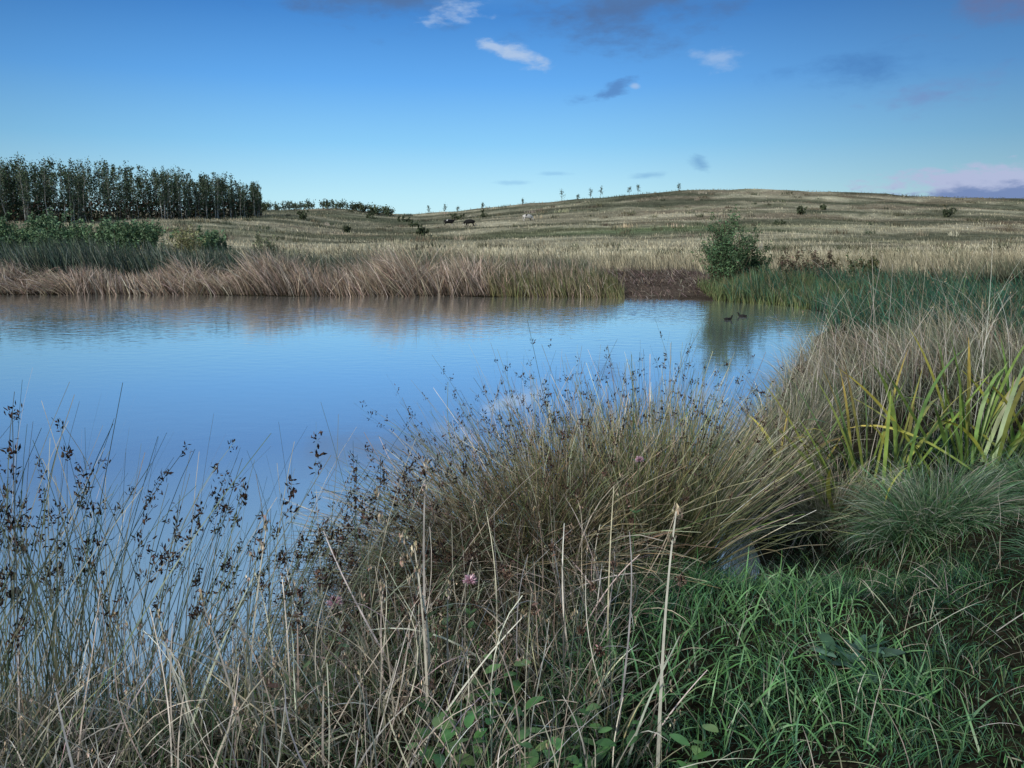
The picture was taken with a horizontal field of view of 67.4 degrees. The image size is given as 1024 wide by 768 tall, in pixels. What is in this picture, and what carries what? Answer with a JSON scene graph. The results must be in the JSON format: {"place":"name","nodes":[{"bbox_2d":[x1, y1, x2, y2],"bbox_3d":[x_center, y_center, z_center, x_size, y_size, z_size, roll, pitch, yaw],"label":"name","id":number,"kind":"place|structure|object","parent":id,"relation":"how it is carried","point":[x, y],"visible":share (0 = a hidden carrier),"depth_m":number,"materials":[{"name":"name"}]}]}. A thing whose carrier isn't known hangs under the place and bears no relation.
{"place":"outdoors","nodes":[
{"label":"outdoors","id":0,"kind":"place"},
{"bbox_2d":[0,294,828,727],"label":"pond water","id":1,"kind":"structure","parent":0,"point":[248,374],"depth_m":11.05,"materials":[{"name":"blue liquid"}]},
{"bbox_2d":[0,253,1023,767],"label":"ground","id":2,"kind":"structure","parent":0,"point":[1006,731],"depth_m":3.05,"materials":[{"name":"green plant"}]},
{"bbox_2d":[75,217,140,250],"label":"willow scrub","id":3,"kind":"object","parent":2,"relation":"on","point":[81,231],"visible":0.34,"depth_m":55.30,"materials":[{"name":"green plant"}]},
{"bbox_2d":[83,212,178,252],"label":"willow scrub","id":4,"kind":"object","parent":2,"relation":"on","point":[133,233],"visible":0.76,"depth_m":53.40,"materials":[{"name":"green plant"}]},
{"bbox_2d":[0,382,342,762],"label":"rush clump","id":5,"kind":"object","parent":2,"relation":"on","point":[58,567],"visible":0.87,"depth_m":2.97,"materials":[{"name":"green plant"}]},
{"bbox_2d":[159,222,206,256],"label":"osier bush","id":6,"kind":"object","parent":2,"relation":"on","point":[186,242],"visible":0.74,"depth_m":48.93,"materials":[{"name":"green plant"}]},
{"bbox_2d":[0,412,516,748],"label":"rush clump","id":7,"kind":"object","parent":2,"relation":"on","point":[291,593],"visible":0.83,"depth_m":3.04,"materials":[{"name":"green plant"}]},
{"bbox_2d":[250,231,286,257],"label":"osier bush","id":8,"kind":"object","parent":2,"relation":"on","point":[266,245],"visible":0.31,"depth_m":45.20,"materials":[{"name":"green plant"}]},
{"bbox_2d":[0,232,602,284],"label":"green reed bed","id":9,"kind":"object","parent":2,"relation":"on","point":[55,257],"visible":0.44,"depth_m":31.59,"materials":[{"name":"plant"}]},
{"bbox_2d":[0,237,611,297],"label":"dry reed bed","id":10,"kind":"object","parent":2,"relation":"on","point":[403,277],"visible":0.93,"depth_m":28.46,"materials":[{"name":"beige plant"}]},
{"bbox_2d":[326,596,342,658],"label":"clover flower","id":11,"kind":"object","parent":2,"relation":"on","point":[329,602],"visible":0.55,"depth_m":2.98,"materials":[{"name":"pink plant"}]},
{"bbox_2d":[262,610,406,698],"bbox_3d":[-0.697,1.245,3.405,0.388,0.543,0.725,6,13,29],"label":"bramble patch","id":12,"kind":"object","parent":2,"relation":"on","point":[343,648],"visible":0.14,"depth_m":3.35,"materials":[{"name":"green plant"}]},
{"bbox_2d":[261,603,455,727],"bbox_3d":[-0.525,1.105,2.854,0.622,0.516,0.637,0,11,0],"label":"bramble patch","id":13,"kind":"object","parent":2,"relation":"on","point":[433,650],"visible":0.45,"depth_m":2.88,"materials":[{"name":"green plant"}]},
{"bbox_2d":[199,404,542,705],"bbox_3d":[-0.574,0.795,3.529,1.535,1.694,1.382,3,11,16],"label":"rush clump","id":14,"kind":"object","parent":2,"relation":"on","point":[373,599],"visible":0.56,"depth_m":3.23,"materials":[{"name":"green plant"}]},
{"bbox_2d":[0,473,748,767],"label":"dry grass","id":15,"kind":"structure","parent":2,"relation":"on","point":[255,722],"depth_m":2.62,"materials":[{"name":"beige plant"}]},
{"bbox_2d":[207,446,560,696],"bbox_3d":[-0.582,1.168,3.889,1.922,1.662,2.033,0,11,0],"label":"rush tussock","id":16,"kind":"object","parent":2,"relation":"on","point":[404,589],"visible":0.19,"depth_m":3.69,"materials":[{"name":"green plant"}]},
{"bbox_2d":[137,455,680,767],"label":"pale reed stalks","id":17,"kind":"object","parent":2,"relation":"on","point":[426,641],"visible":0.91,"depth_m":2.54,"materials":[{"name":"beige plant"}]},
{"bbox_2d":[461,574,477,657],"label":"clover flower","id":18,"kind":"object","parent":2,"relation":"on","point":[472,580],"visible":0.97,"depth_m":2.97,"materials":[{"name":"pink plant"}]},
{"bbox_2d":[405,654,562,767],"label":"leafy plant","id":19,"kind":"object","parent":2,"relation":"on","point":[533,758],"visible":0.65,"depth_m":2.30,"materials":[{"name":"green plant"}]},
{"bbox_2d":[294,464,688,742],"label":"knapweed seedheads","id":20,"kind":"object","parent":2,"relation":"on","point":[534,608],"visible":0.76,"depth_m":2.80,"materials":[{"name":"brown plant"}]},
{"bbox_2d":[247,363,750,688],"bbox_3d":[-0.146,0.748,4.019,2.716,1.873,2.788,0,11,0],"label":"rush tussock","id":21,"kind":"object","parent":2,"relation":"on","point":[465,506],"visible":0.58,"depth_m":3.72,"materials":[{"name":"brown plant"}]},
{"bbox_2d":[15,247,1023,281],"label":"rough grass belt","id":22,"kind":"object","parent":2,"relation":"on","point":[890,261],"visible":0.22,"depth_m":40.00,"materials":[{"name":"beige plant"}]},
{"bbox_2d":[345,320,882,584],"bbox_3d":[0.499,0.444,4.664,3.095,1.813,3.382,0,11,0],"label":"rush tussock","id":23,"kind":"object","parent":2,"relation":"on","point":[562,433],"visible":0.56,"depth_m":4.24,"materials":[{"name":"brown plant"}]},
{"bbox_2d":[627,456,644,590],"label":"clover flower","id":24,"kind":"object","parent":2,"relation":"on","point":[639,459],"visible":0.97,"depth_m":3.37,"materials":[{"name":"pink plant"}]},
{"bbox_2d":[561,685,718,767],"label":"nettle patch","id":25,"kind":"object","parent":2,"relation":"on","point":[604,743],"visible":0.85,"depth_m":2.35,"materials":[{"name":"green plant"}]},
{"bbox_2d":[423,342,885,574],"bbox_3d":[0.637,0.545,4.328,2.676,1.613,2.155,6,12,28],"label":"rush tussock","id":26,"kind":"object","parent":2,"relation":"on","point":[695,491],"visible":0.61,"depth_m":4.00,"materials":[{"name":"beige plant"}]},
{"bbox_2d":[582,263,741,298],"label":"dead bracken","id":27,"kind":"object","parent":2,"relation":"on","point":[695,276],"visible":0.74,"depth_m":31.15,"materials":[{"name":"brown plant"}]},
{"bbox_2d":[689,203,762,285],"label":"willow bush","id":28,"kind":"object","parent":2,"relation":"on","point":[722,256],"visible":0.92,"depth_m":27.51,"materials":[{"name":"green plant"}]},
{"bbox_2d":[482,256,1023,349],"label":"sedge bed","id":29,"kind":"object","parent":2,"relation":"on","point":[808,290],"visible":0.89,"depth_m":22.69,"materials":[{"name":"green plant"}]},
{"bbox_2d":[738,238,779,282],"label":"willow bush","id":30,"kind":"object","parent":2,"relation":"on","point":[756,257],"visible":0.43,"depth_m":28.07,"materials":[{"name":"green plant"}]},
{"bbox_2d":[693,402,851,493],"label":"flag iris","id":31,"kind":"object","parent":2,"relation":"on","point":[823,444],"visible":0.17,"depth_m":6.00,"materials":[{"name":"green plant"}]},
{"bbox_2d":[679,370,874,472],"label":"rush tussock","id":32,"kind":"object","parent":2,"relation":"on","point":[821,425],"visible":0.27,"depth_m":7.08,"materials":[{"name":"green plant"}]},
{"bbox_2d":[695,407,864,539],"bbox_3d":[1.913,0.689,5.956,1.588,0.962,1.582,6,12,28],"label":"rush tussock","id":33,"kind":"object","parent":2,"relation":"on","point":[791,477],"visible":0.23,"depth_m":5.79,"materials":[{"name":"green plant"}]},
{"bbox_2d":[777,247,843,279],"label":"bramble bush","id":34,"kind":"object","parent":2,"relation":"on","point":[782,264],"visible":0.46,"depth_m":29.15,"materials":[{"name":"green plant"}]},
{"bbox_2d":[738,448,916,560],"bbox_3d":[2.290,0.846,5.485,1.419,0.850,1.341,0,11,0],"label":"grass tussock","id":35,"kind":"object","parent":2,"relation":"on","point":[817,503],"depth_m":5.39,"materials":[{"name":"plant"}]},
{"bbox_2d":[783,560,925,593],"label":"grass tussock","id":36,"kind":"object","parent":2,"relation":"on","point":[853,579],"depth_m":4.36,"materials":[{"name":"green plant"}]},
{"bbox_2d":[810,631,904,684],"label":"dock plant","id":37,"kind":"object","parent":2,"relation":"on","point":[824,636],"visible":0.87,"depth_m":3.01,"materials":[{"name":"green plant"}]},
{"bbox_2d":[831,252,890,279],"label":"bramble bush","id":38,"kind":"object","parent":2,"relation":"on","point":[871,261],"visible":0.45,"depth_m":30.63,"materials":[{"name":"green plant"}]},
{"bbox_2d":[728,237,1023,487],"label":"tall bank grass","id":39,"kind":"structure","parent":2,"relation":"on","point":[926,338],"depth_m":9.04,"materials":[{"name":"beige plant"}]},
{"bbox_2d":[749,348,1007,516],"bbox_3d":[2.529,0.407,5.445,2.150,1.326,1.109,-4,12,-20],"label":"flag iris","id":40,"kind":"object","parent":2,"relation":"on","point":[884,433],"visible":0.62,"depth_m":5.54,"materials":[{"name":"green plant"}]},
{"bbox_2d":[817,432,1023,572],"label":"grass tussock","id":41,"kind":"object","parent":2,"relation":"on","point":[924,513],"depth_m":4.72,"materials":[{"name":"green plant"}]},
{"bbox_2d":[840,330,1023,498],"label":"flag iris","id":42,"kind":"object","parent":2,"relation":"on","point":[1005,425],"visible":0.84,"depth_m":5.58,"materials":[{"name":"green plant"}]},
{"bbox_2d":[918,337,1023,461],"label":"flag iris","id":43,"kind":"object","parent":2,"relation":"on","point":[1012,434],"visible":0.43,"depth_m":5.80,"materials":[{"name":"green plant"}]},
{"bbox_2d":[951,441,1023,511],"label":"grass tussock","id":44,"kind":"object","parent":2,"relation":"on","point":[1019,473],"depth_m":4.92,"materials":[{"name":"green plant"}]},
{"bbox_2d":[981,520,1023,564],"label":"grass tussock","id":45,"kind":"object","parent":2,"relation":"on","point":[1017,550],"depth_m":4.02,"materials":[{"name":"green plant"}]},
{"bbox_2d":[0,0,1023,213],"label":"sky","id":46,"kind":"structure","parent":0,"point":[407,106],"materials":[{"name":"blue"}]},
{"bbox_2d":[2,188,1023,268],"bbox_3d":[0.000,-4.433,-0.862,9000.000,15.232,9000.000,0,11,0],"label":"hill","id":47,"kind":"structure","parent":0,"point":[710,202],"depth_m":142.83,"materials":[{"name":"beige plant"}]},
{"bbox_2d":[0,210,41,251],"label":"willow scrub","id":48,"kind":"object","parent":47,"relation":"on","point":[5,233],"visible":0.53,"depth_m":56.63,"materials":[{"name":"green plant"}]},
{"bbox_2d":[9,210,66,232],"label":"willow scrub","id":49,"kind":"object","parent":47,"relation":"on","point":[25,227],"visible":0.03,"depth_m":64.43,"materials":[{"name":"green plant"}]},
{"bbox_2d":[11,212,95,252],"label":"willow scrub","id":50,"kind":"object","parent":47,"relation":"on","point":[61,234],"visible":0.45,"depth_m":55.53,"materials":[{"name":"green plant"}]},
{"bbox_2d":[20,203,93,248],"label":"willow scrub","id":51,"kind":"object","parent":47,"relation":"on","point":[44,223],"visible":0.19,"depth_m":57.70,"materials":[{"name":"green plant"}]},
{"bbox_2d":[0,151,263,222],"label":"birch woodland","id":52,"kind":"object","parent":47,"relation":"on","point":[203,204],"visible":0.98,"depth_m":129.87,"materials":[{"name":"green plant"}]},
{"bbox_2d":[192,225,231,253],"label":"willow scrub","id":53,"kind":"object","parent":47,"relation":"on","point":[210,237],"visible":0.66,"depth_m":60.39,"materials":[{"name":"green plant"}]},
{"bbox_2d":[297,210,308,219],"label":"hawthorn bush","id":54,"kind":"object","parent":47,"relation":"on","point":[302,216],"visible":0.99,"depth_m":146.20,"materials":[{"name":"green plant"}]},
{"bbox_2d":[343,225,350,232],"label":"hawthorn bush","id":55,"kind":"object","parent":47,"relation":"on","point":[347,229],"visible":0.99,"depth_m":125.23,"materials":[{"name":"green plant"}]},
{"bbox_2d":[365,211,377,218],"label":"hawthorn bush","id":56,"kind":"object","parent":47,"relation":"on","point":[369,214],"visible":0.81,"depth_m":175.36,"materials":[{"name":"green plant"}]},
{"bbox_2d":[397,215,410,221],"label":"hawthorn bush","id":57,"kind":"object","parent":47,"relation":"on","point":[403,219],"visible":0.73,"depth_m":171.51,"materials":[{"name":"green plant"}]},
{"bbox_2d":[408,220,419,226],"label":"hawthorn bush","id":58,"kind":"object","parent":47,"relation":"on","point":[412,223],"visible":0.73,"depth_m":156.14,"materials":[{"name":"green plant"}]},
{"bbox_2d":[415,224,428,235],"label":"hawthorn bush","id":59,"kind":"object","parent":47,"relation":"on","point":[421,231],"visible":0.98,"depth_m":115.44,"materials":[{"name":"green plant"}]},
{"bbox_2d":[443,219,456,224],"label":"cow","id":60,"kind":"object","parent":47,"relation":"on","point":[448,221],"visible":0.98,"depth_m":148.48},
{"bbox_2d":[450,213,464,219],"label":"hawthorn bush","id":61,"kind":"object","parent":47,"relation":"on","point":[456,217],"visible":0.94,"depth_m":167.98,"materials":[{"name":"green plant"}]},
{"bbox_2d":[463,219,474,225],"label":"grazing cow","id":62,"kind":"object","parent":47,"relation":"on","point":[469,221],"visible":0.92,"depth_m":142.59},
{"bbox_2d":[261,182,680,215],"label":"hilltop saplings","id":63,"kind":"object","parent":47,"relation":"on","point":[386,210],"visible":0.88,"depth_m":194.33,"materials":[{"name":"green plant"}]},
{"bbox_2d":[480,210,490,217],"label":"hawthorn bush","id":64,"kind":"object","parent":47,"relation":"on","point":[483,214],"visible":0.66,"depth_m":171.17,"materials":[{"name":"green plant"}]},
{"bbox_2d":[522,214,533,220],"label":"grazing cow","id":65,"kind":"object","parent":47,"relation":"on","point":[529,216],"visible":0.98,"depth_m":148.25},
{"bbox_2d":[773,219,785,224],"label":"hawthorn bush","id":66,"kind":"object","parent":47,"relation":"on","point":[778,223],"visible":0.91,"depth_m":126.85,"materials":[{"name":"green plant"}]},
{"bbox_2d":[796,205,807,214],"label":"hawthorn bush","id":67,"kind":"object","parent":47,"relation":"on","point":[798,211],"visible":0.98,"depth_m":146.04,"materials":[{"name":"green plant"}]},
{"bbox_2d":[819,204,826,209],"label":"hawthorn bush","id":68,"kind":"object","parent":47,"relation":"on","point":[823,206],"visible":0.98,"depth_m":157.78,"materials":[{"name":"green plant"}]},
{"bbox_2d":[942,205,957,216],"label":"hawthorn bush","id":69,"kind":"object","parent":47,"relation":"on","point":[946,212],"visible":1,"depth_m":146.03,"materials":[{"name":"green plant"}]}
]}

